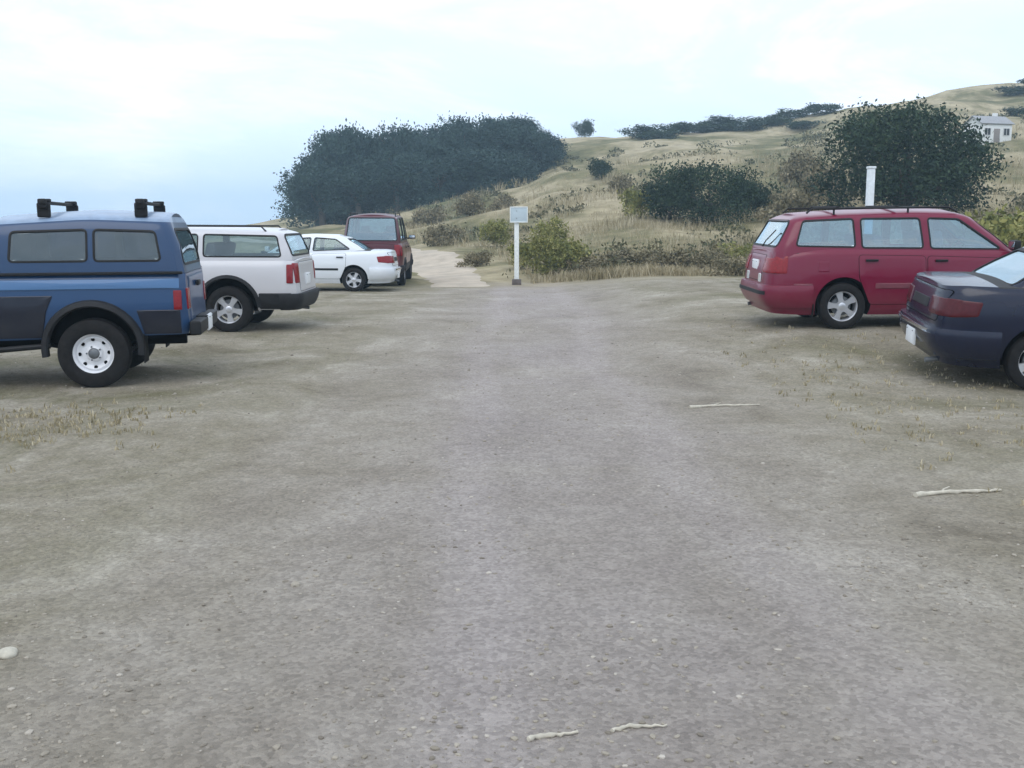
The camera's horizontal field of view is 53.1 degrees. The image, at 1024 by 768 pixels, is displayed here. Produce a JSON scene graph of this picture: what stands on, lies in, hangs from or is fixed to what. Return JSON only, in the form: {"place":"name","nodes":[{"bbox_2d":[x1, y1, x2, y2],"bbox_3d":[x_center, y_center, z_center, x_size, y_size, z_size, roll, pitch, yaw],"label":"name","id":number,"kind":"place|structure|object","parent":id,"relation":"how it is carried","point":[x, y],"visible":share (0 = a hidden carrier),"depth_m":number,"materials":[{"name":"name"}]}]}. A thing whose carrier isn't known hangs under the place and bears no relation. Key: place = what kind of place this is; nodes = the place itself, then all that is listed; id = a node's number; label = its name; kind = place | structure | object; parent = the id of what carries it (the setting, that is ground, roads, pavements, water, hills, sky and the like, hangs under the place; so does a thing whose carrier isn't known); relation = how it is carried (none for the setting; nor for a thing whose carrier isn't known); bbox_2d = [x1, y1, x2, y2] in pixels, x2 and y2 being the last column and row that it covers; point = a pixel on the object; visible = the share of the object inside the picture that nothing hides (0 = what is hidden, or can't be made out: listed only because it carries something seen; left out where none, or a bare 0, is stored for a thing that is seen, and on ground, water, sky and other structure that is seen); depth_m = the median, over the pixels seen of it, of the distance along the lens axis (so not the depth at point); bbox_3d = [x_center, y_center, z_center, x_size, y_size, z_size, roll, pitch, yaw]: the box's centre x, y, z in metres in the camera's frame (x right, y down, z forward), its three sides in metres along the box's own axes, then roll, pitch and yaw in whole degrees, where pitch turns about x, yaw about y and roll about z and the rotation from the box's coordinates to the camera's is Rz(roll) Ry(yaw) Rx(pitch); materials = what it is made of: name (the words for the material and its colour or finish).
{"place":"outdoors","nodes":[
{"label":"outdoors","id":0,"kind":"place"},
{"bbox_2d":[230,238,489,286],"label":"dirt track","id":1,"kind":"structure","parent":0,"point":[437,268],"depth_m":35.43,"materials":[{"name":"beige soil"}]},
{"bbox_2d":[0,274,1023,767],"bbox_3d":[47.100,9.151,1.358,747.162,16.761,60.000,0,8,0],"label":"ground","id":2,"kind":"structure","parent":0,"point":[634,558],"depth_m":5.37,"materials":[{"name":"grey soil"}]},
{"bbox_2d":[0,647,17,658],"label":"stone","id":3,"kind":"object","parent":2,"relation":"on","point":[8,652],"visible":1,"depth_m":3.94,"materials":[{"name":"grey stone"}]},
{"bbox_2d":[0,198,217,387],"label":"pickup truck","id":4,"kind":"object","parent":2,"relation":"on","point":[100,298],"visible":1,"depth_m":10.52,"materials":[{"name":"blue paint"}]},
{"bbox_2d":[187,225,319,331],"bbox_3d":[-5.371,-1.712,16.257,4.387,1.614,2.020,0,9,0],"label":"suv","id":5,"kind":"object","parent":2,"relation":"on","point":[246,288],"visible":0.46,"depth_m":15.51,"materials":[{"name":"paint"}]},
{"bbox_2d":[261,234,400,291],"bbox_3d":[-5.208,-3.162,26.477,4.590,1.443,2.020,0,8,0],"label":"sedan","id":6,"kind":"object","parent":2,"relation":"on","point":[358,265],"visible":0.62,"depth_m":25.70,"materials":[{"name":"white paint"}]},
{"bbox_2d":[344,213,414,284],"bbox_3d":[-3.919,-4.019,30.162,2.060,2.024,4.456,0,10,-2],"label":"minivan","id":7,"kind":"object","parent":2,"relation":"on","point":[395,237],"visible":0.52,"depth_m":29.04,"materials":[{"name":"red paint"}]},
{"bbox_2d":[510,207,527,284],"bbox_3d":[0.190,-3.851,28.746,0.501,2.220,0.260,0,8,0],"label":"signpost","id":8,"kind":"object","parent":2,"relation":"on","point":[518,215],"visible":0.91,"depth_m":28.60,"materials":[{"name":"white metal"}]},
{"bbox_2d":[527,730,577,741],"bbox_3d":[0.128,1.115,3.257,0.171,0.022,0.030,-2,9,-16],"label":"stick","id":9,"kind":"object","parent":2,"relation":"on","point":[541,736],"visible":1,"depth_m":3.25,"materials":[{"name":"brown wood"}]},
{"bbox_2d":[610,723,666,732],"bbox_3d":[0.408,1.107,3.312,0.190,0.018,0.033,-2,9,-11],"label":"stick","id":10,"kind":"object","parent":2,"relation":"on","point":[628,725],"visible":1,"depth_m":3.31,"materials":[{"name":"brown wood"}]},
{"bbox_2d":[689,402,759,408],"bbox_3d":[1.942,0.195,9.450,0.684,0.037,0.133,-2,9,-11],"label":"stick","id":11,"kind":"object","parent":2,"relation":"on","point":[701,406],"visible":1,"depth_m":9.42,"materials":[{"name":"brown wood"}]},
{"bbox_2d":[700,253,749,276],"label":"shrub","id":12,"kind":"object","parent":2,"relation":"on","point":[740,261],"visible":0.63,"depth_m":28.55,"materials":[{"name":"brown plant"}]},
{"bbox_2d":[814,237,843,242],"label":"shrub","id":13,"kind":"object","parent":2,"relation":"on","point":[816,239],"depth_m":23.17,"materials":[{"name":"plant"}]},
{"bbox_2d":[812,226,852,242],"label":"shrub","id":14,"kind":"object","parent":2,"relation":"on","point":[831,236],"visible":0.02,"depth_m":25.74,"materials":[{"name":"plant"}]},
{"bbox_2d":[864,166,875,233],"bbox_3d":[5.950,-2.397,17.134,0.130,2.440,0.130,0,8,0],"label":"marker post","id":15,"kind":"object","parent":2,"relation":"on","point":[869,199],"visible":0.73,"depth_m":16.98,"materials":[{"name":"white paint"}]},
{"bbox_2d":[739,205,1020,328],"bbox_3d":[5.748,-1.702,14.549,4.769,1.651,2.060,0,10,0],"label":"station wagon","id":16,"kind":"object","parent":2,"relation":"on","point":[856,275],"visible":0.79,"depth_m":13.78,"materials":[{"name":"red paint"}]},
{"bbox_2d":[913,486,1001,496],"bbox_3d":[2.749,0.666,6.377,0.607,0.043,0.119,-2,9,-13],"label":"stick","id":17,"kind":"object","parent":2,"relation":"on","point":[930,493],"visible":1,"depth_m":6.34,"materials":[{"name":"brown wood"}]},
{"bbox_2d":[898,247,1023,388],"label":"sedan","id":18,"kind":"object","parent":2,"relation":"on","point":[974,318],"visible":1,"depth_m":10.33,"materials":[{"name":"blue paint"}]},
{"bbox_2d":[964,206,1023,244],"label":"shrub","id":19,"kind":"object","parent":2,"relation":"on","point":[988,225],"visible":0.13,"depth_m":24.23,"materials":[{"name":"green plant"}]},
{"bbox_2d":[967,203,1023,227],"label":"shrub","id":20,"kind":"object","parent":2,"relation":"on","point":[991,216],"visible":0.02,"depth_m":26.91,"materials":[{"name":"green plant"}]},
{"bbox_2d":[993,210,1023,247],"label":"shrub","id":21,"kind":"object","parent":2,"relation":"on","point":[1016,231],"visible":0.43,"depth_m":22.27,"materials":[{"name":"green plant"}]},
{"bbox_2d":[0,121,1023,505],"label":"dry grass","id":22,"kind":"structure","parent":0,"point":[650,269],"depth_m":38.33,"materials":[{"name":"beige plant"}]},
{"bbox_2d":[0,0,1023,224],"label":"sky","id":23,"kind":"structure","parent":0,"point":[193,107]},
{"bbox_2d":[192,83,1023,282],"bbox_3d":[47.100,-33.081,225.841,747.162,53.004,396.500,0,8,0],"label":"hillside","id":24,"kind":"structure","parent":0,"point":[985,100],"depth_m":78.09,"materials":[{"name":"beige plant"}]},
{"bbox_2d":[273,175,333,226],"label":"cypress tree","id":25,"kind":"object","parent":24,"relation":"on","point":[286,201],"visible":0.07,"depth_m":102.44,"materials":[{"name":"green plant"}]},
{"bbox_2d":[270,158,355,227],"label":"cypress tree","id":26,"kind":"object","parent":24,"relation":"on","point":[304,179],"visible":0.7,"depth_m":94.07,"materials":[{"name":"green plant"}]},
{"bbox_2d":[292,151,346,222],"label":"cypress tree","id":27,"kind":"object","parent":24,"relation":"on","point":[304,158],"visible":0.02,"depth_m":106.39,"materials":[{"name":"green plant"}]},
{"bbox_2d":[302,125,358,223],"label":"cypress tree","id":28,"kind":"object","parent":24,"relation":"on","point":[316,144],"visible":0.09,"depth_m":102.39,"materials":[{"name":"green plant"}]},
{"bbox_2d":[312,118,392,224],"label":"cypress tree","id":29,"kind":"object","parent":24,"relation":"on","point":[346,147],"visible":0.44,"depth_m":96.00,"materials":[{"name":"green plant"}]},
{"bbox_2d":[313,162,392,222],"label":"cypress tree","id":30,"kind":"object","parent":24,"relation":"on","point":[356,184],"visible":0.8,"depth_m":92.92,"materials":[{"name":"green plant"}]},
{"bbox_2d":[339,143,439,212],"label":"cypress tree","id":31,"kind":"object","parent":24,"relation":"on","point":[404,177],"visible":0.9,"depth_m":93.15,"materials":[{"name":"green plant"}]},
{"bbox_2d":[354,118,435,212],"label":"cypress tree","id":32,"kind":"object","parent":24,"relation":"on","point":[393,139],"visible":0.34,"depth_m":97.69,"materials":[{"name":"green plant"}]},
{"bbox_2d":[385,122,433,210],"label":"cypress tree","id":33,"kind":"object","parent":24,"relation":"on","point":[419,134],"visible":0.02,"depth_m":105.41,"materials":[{"name":"green plant"}]},
{"bbox_2d":[393,132,460,210],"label":"cypress tree","id":34,"kind":"object","parent":24,"relation":"on","point":[424,147],"visible":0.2,"depth_m":98.19,"materials":[{"name":"green plant"}]},
{"bbox_2d":[404,204,450,228],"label":"shrub","id":35,"kind":"object","parent":24,"relation":"on","point":[434,215],"visible":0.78,"depth_m":70.44,"materials":[{"name":"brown plant"}]},
{"bbox_2d":[419,223,466,246],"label":"shrub","id":36,"kind":"object","parent":24,"relation":"on","point":[433,232],"visible":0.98,"depth_m":49.19,"materials":[{"name":"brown plant"}]},
{"bbox_2d":[400,156,487,208],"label":"cypress tree","id":37,"kind":"object","parent":24,"relation":"on","point":[455,184],"visible":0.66,"depth_m":93.55,"materials":[{"name":"green plant"}]},
{"bbox_2d":[410,110,478,199],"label":"cypress tree","id":38,"kind":"object","parent":24,"relation":"on","point":[459,122],"visible":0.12,"depth_m":106.16,"materials":[{"name":"green plant"}]},
{"bbox_2d":[427,117,500,196],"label":"cypress tree","id":39,"kind":"object","parent":24,"relation":"on","point":[456,139],"visible":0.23,"depth_m":98.70,"materials":[{"name":"green plant"}]},
{"bbox_2d":[449,190,490,216],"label":"shrub","id":40,"kind":"object","parent":24,"relation":"on","point":[472,206],"visible":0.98,"depth_m":60.72,"materials":[{"name":"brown plant"}]},
{"bbox_2d":[454,248,493,266],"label":"shrub","id":41,"kind":"object","parent":24,"relation":"on","point":[482,258],"visible":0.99,"depth_m":35.53,"materials":[{"name":"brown plant"}]},
{"bbox_2d":[460,112,517,191],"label":"cypress tree","id":42,"kind":"object","parent":24,"relation":"on","point":[482,120],"visible":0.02,"depth_m":104.87,"materials":[{"name":"green plant"}]},
{"bbox_2d":[435,146,543,194],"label":"cypress tree","id":43,"kind":"object","parent":24,"relation":"on","point":[466,157],"visible":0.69,"depth_m":92.72,"materials":[{"name":"green plant"}]},
{"bbox_2d":[476,219,512,245],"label":"shrub","id":44,"kind":"object","parent":24,"relation":"on","point":[500,228],"visible":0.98,"depth_m":43.16,"materials":[{"name":"green plant"}]},
{"bbox_2d":[488,192,516,211],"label":"shrub","id":45,"kind":"object","parent":24,"relation":"on","point":[496,204],"visible":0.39,"depth_m":68.66,"materials":[{"name":"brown plant"}]},
{"bbox_2d":[470,113,541,157],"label":"cypress tree","id":46,"kind":"object","parent":24,"relation":"on","point":[497,131],"visible":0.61,"depth_m":99.10,"materials":[{"name":"green plant"}]},
{"bbox_2d":[469,153,543,190],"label":"cypress tree","id":47,"kind":"object","parent":24,"relation":"on","point":[529,175],"visible":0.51,"depth_m":93.19,"materials":[{"name":"green plant"}]},
{"bbox_2d":[503,239,539,267],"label":"shrub","id":48,"kind":"object","parent":24,"relation":"on","point":[524,253],"visible":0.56,"depth_m":33.54,"materials":[{"name":"green plant"}]},
{"bbox_2d":[506,112,551,135],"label":"cypress tree","id":49,"kind":"object","parent":24,"relation":"on","point":[530,122],"visible":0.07,"depth_m":105.59,"materials":[{"name":"green plant"}]},
{"bbox_2d":[501,130,568,173],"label":"cypress tree","id":50,"kind":"object","parent":24,"relation":"on","point":[547,154],"visible":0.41,"depth_m":100.96,"materials":[{"name":"green plant"}]},
{"bbox_2d":[525,220,554,276],"bbox_3d":[0.834,-3.872,30.792,0.991,2.126,1.054,-2,9,-14],"label":"shrub","id":51,"kind":"object","parent":24,"relation":"on","point":[542,237],"visible":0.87,"depth_m":30.62,"materials":[{"name":"green plant"}]},
{"bbox_2d":[523,130,572,156],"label":"cypress tree","id":52,"kind":"object","parent":24,"relation":"on","point":[560,145],"visible":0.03,"depth_m":105.28,"materials":[{"name":"green plant"}]},
{"bbox_2d":[544,215,574,256],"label":"shrub","id":53,"kind":"object","parent":24,"relation":"on","point":[557,232],"visible":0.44,"depth_m":33.03,"materials":[{"name":"green plant"}]},
{"bbox_2d":[538,236,596,275],"bbox_3d":[1.568,-3.723,31.246,1.932,1.581,1.519,-4,9,-25],"label":"shrub","id":54,"kind":"object","parent":24,"relation":"on","point":[571,250],"visible":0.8,"depth_m":31.05,"materials":[{"name":"green plant"}]},
{"bbox_2d":[570,119,594,136],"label":"shrub","id":55,"kind":"object","parent":24,"relation":"on","point":[586,127],"visible":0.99,"depth_m":123.26,"materials":[{"name":"green plant"}]},
{"bbox_2d":[565,254,609,271],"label":"shrub","id":56,"kind":"object","parent":24,"relation":"on","point":[592,260],"visible":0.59,"depth_m":30.71,"materials":[{"name":"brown plant"}]},
{"bbox_2d":[586,156,616,179],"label":"shrub","id":57,"kind":"object","parent":24,"relation":"on","point":[602,167],"visible":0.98,"depth_m":75.95,"materials":[{"name":"green plant"}]},
{"bbox_2d":[606,172,634,193],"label":"shrub","id":58,"kind":"object","parent":24,"relation":"on","point":[623,183],"visible":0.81,"depth_m":60.56,"materials":[{"name":"brown plant"}]},
{"bbox_2d":[599,248,651,267],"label":"shrub","id":59,"kind":"object","parent":24,"relation":"on","point":[619,255],"visible":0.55,"depth_m":31.53,"materials":[{"name":"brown plant"}]},
{"bbox_2d":[613,124,659,138],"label":"shrub","id":60,"kind":"object","parent":24,"relation":"on","point":[641,128],"visible":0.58,"depth_m":116.89,"materials":[{"name":"green plant"}]},
{"bbox_2d":[616,185,657,218],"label":"shrub","id":61,"kind":"object","parent":24,"relation":"on","point":[634,200],"visible":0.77,"depth_m":49.01,"materials":[{"name":"green plant"}]},
{"bbox_2d":[630,247,669,266],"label":"shrub","id":62,"kind":"object","parent":24,"relation":"on","point":[652,259],"visible":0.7,"depth_m":31.04,"materials":[{"name":"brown plant"}]},
{"bbox_2d":[636,128,682,139],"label":"shrub","id":63,"kind":"object","parent":24,"relation":"on","point":[664,134],"visible":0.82,"depth_m":114.69,"materials":[{"name":"green plant"}]},
{"bbox_2d":[638,177,693,219],"bbox_3d":[7.320,-8.440,48.423,2.684,2.588,2.818,2,9,13],"label":"shrub","id":64,"kind":"object","parent":24,"relation":"on","point":[653,207],"visible":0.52,"depth_m":47.89,"materials":[{"name":"green plant"}]},
{"bbox_2d":[653,171,680,182],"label":"shrub","id":65,"kind":"object","parent":24,"relation":"on","point":[663,178],"visible":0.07,"depth_m":70.18,"materials":[{"name":"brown plant"}]},
{"bbox_2d":[650,121,698,132],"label":"shrub","id":66,"kind":"object","parent":24,"relation":"on","point":[684,126],"visible":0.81,"depth_m":119.76,"materials":[{"name":"green plant"}]},
{"bbox_2d":[656,248,707,267],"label":"shrub","id":67,"kind":"object","parent":24,"relation":"on","point":[672,258],"visible":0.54,"depth_m":31.00,"materials":[{"name":"brown plant"}]},
{"bbox_2d":[360,111,1023,277],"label":"scrub","id":68,"kind":"object","parent":24,"relation":"on","point":[804,232],"visible":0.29,"depth_m":51.34,"materials":[{"name":"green plant"}]},
{"bbox_2d":[670,119,717,132],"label":"shrub","id":69,"kind":"object","parent":24,"relation":"on","point":[705,125],"visible":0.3,"depth_m":122.29,"materials":[{"name":"green plant"}]},
{"bbox_2d":[647,151,772,225],"bbox_3d":[8.970,-8.736,47.373,5.558,3.848,5.164,3,9,22],"label":"rounded bush","id":70,"kind":"object","parent":24,"relation":"on","point":[736,194],"visible":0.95,"depth_m":46.44,"materials":[{"name":"green plant"}]},
{"bbox_2d":[690,248,731,268],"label":"shrub","id":71,"kind":"object","parent":24,"relation":"on","point":[701,260],"visible":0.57,"depth_m":30.18,"materials":[{"name":"brown plant"}]},
{"bbox_2d":[692,122,737,132],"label":"shrub","id":72,"kind":"object","parent":24,"relation":"on","point":[709,127],"visible":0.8,"depth_m":120.76,"materials":[{"name":"green plant"}]},
{"bbox_2d":[704,114,746,124],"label":"shrub","id":73,"kind":"object","parent":24,"relation":"on","point":[721,120],"visible":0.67,"depth_m":121.88,"materials":[{"name":"green plant"}]},
{"bbox_2d":[717,241,752,263],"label":"shrub","id":74,"kind":"object","parent":24,"relation":"on","point":[745,249],"visible":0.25,"depth_m":31.38,"materials":[{"name":"green plant"}]},
{"bbox_2d":[714,120,770,130],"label":"shrub","id":75,"kind":"object","parent":24,"relation":"on","point":[754,126],"visible":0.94,"depth_m":119.54,"materials":[{"name":"green plant"}]},
{"bbox_2d":[733,181,784,215],"bbox_3d":[11.511,-8.512,48.402,2.818,2.589,2.684,0,8,-3],"label":"shrub","id":76,"kind":"object","parent":24,"relation":"on","point":[759,202],"visible":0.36,"depth_m":47.82,"materials":[{"name":"green plant"}]},
{"bbox_2d":[737,113,786,124],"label":"shrub","id":77,"kind":"object","parent":24,"relation":"on","point":[775,116],"visible":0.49,"depth_m":122.31,"materials":[{"name":"green plant"}]},
{"bbox_2d":[760,116,797,125],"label":"shrub","id":78,"kind":"object","parent":24,"relation":"on","point":[771,121],"visible":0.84,"depth_m":120.97,"materials":[{"name":"green plant"}]},
{"bbox_2d":[749,182,829,220],"bbox_3d":[12.266,-7.773,45.186,3.414,2.260,3.036,4,9,26],"label":"shrub","id":79,"kind":"object","parent":24,"relation":"on","point":[802,198],"visible":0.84,"depth_m":44.63,"materials":[{"name":"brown plant"}]},
{"bbox_2d":[774,107,812,118],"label":"shrub","id":80,"kind":"object","parent":24,"relation":"on","point":[793,114],"visible":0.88,"depth_m":123.67,"materials":[{"name":"green plant"}]},
{"bbox_2d":[770,148,832,186],"bbox_3d":[16.697,-12.123,58.972,3.774,3.063,3.108,-3,9,-17],"label":"shrub","id":81,"kind":"object","parent":24,"relation":"on","point":[789,172],"visible":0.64,"depth_m":58.36,"materials":[{"name":"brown plant"}]},
{"bbox_2d":[784,120,827,129],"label":"shrub","id":82,"kind":"object","parent":24,"relation":"on","point":[803,123],"visible":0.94,"depth_m":115.42,"materials":[{"name":"green plant"}]},
{"bbox_2d":[798,162,846,199],"bbox_3d":[15.519,-9.780,51.167,2.617,2.580,3.178,-3,9,-21],"label":"shrub","id":83,"kind":"object","parent":24,"relation":"on","point":[812,173],"visible":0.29,"depth_m":50.81,"materials":[{"name":"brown plant"}]},
{"bbox_2d":[803,102,843,114],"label":"shrub","id":84,"kind":"object","parent":24,"relation":"on","point":[816,108],"visible":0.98,"depth_m":122.22,"materials":[{"name":"green plant"}]},
{"bbox_2d":[793,94,1013,213],"bbox_3d":[16.762,-9.307,43.860,8.569,5.850,7.276,0,8,0],"label":"broad tree","id":85,"kind":"object","parent":24,"relation":"on","point":[899,182],"visible":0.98,"depth_m":42.44,"materials":[{"name":"green plant"}]},
{"bbox_2d":[964,113,1014,144],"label":"white house","id":86,"kind":"structure","parent":24,"relation":"on","point":[1000,127],"depth_m":81.01,"materials":[{"name":"grey paint"}]},
{"bbox_2d":[984,128,990,134],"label":"window","id":87,"kind":"structure","parent":86,"relation":"in","point":[988,132],"depth_m":80.67,"materials":[{"name":"glass"}]},
{"bbox_2d":[993,129,999,141],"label":"door","id":88,"kind":"structure","parent":86,"relation":"in","point":[996,131],"depth_m":80.92,"materials":[{"name":"silver metal"}]},
{"bbox_2d":[1003,128,1009,135],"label":"window","id":89,"kind":"structure","parent":86,"relation":"in","point":[1006,131],"depth_m":81.08,"materials":[{"name":"glass"}]},
{"bbox_2d":[991,84,1023,94],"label":"shrub","id":90,"kind":"object","parent":24,"relation":"on","point":[1012,89],"visible":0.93,"depth_m":115.64,"materials":[{"name":"green plant"}]},
{"bbox_2d":[999,106,1023,116],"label":"shrub","id":91,"kind":"object","parent":24,"relation":"on","point":[1012,111],"visible":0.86,"depth_m":96.68,"materials":[{"name":"green plant"}]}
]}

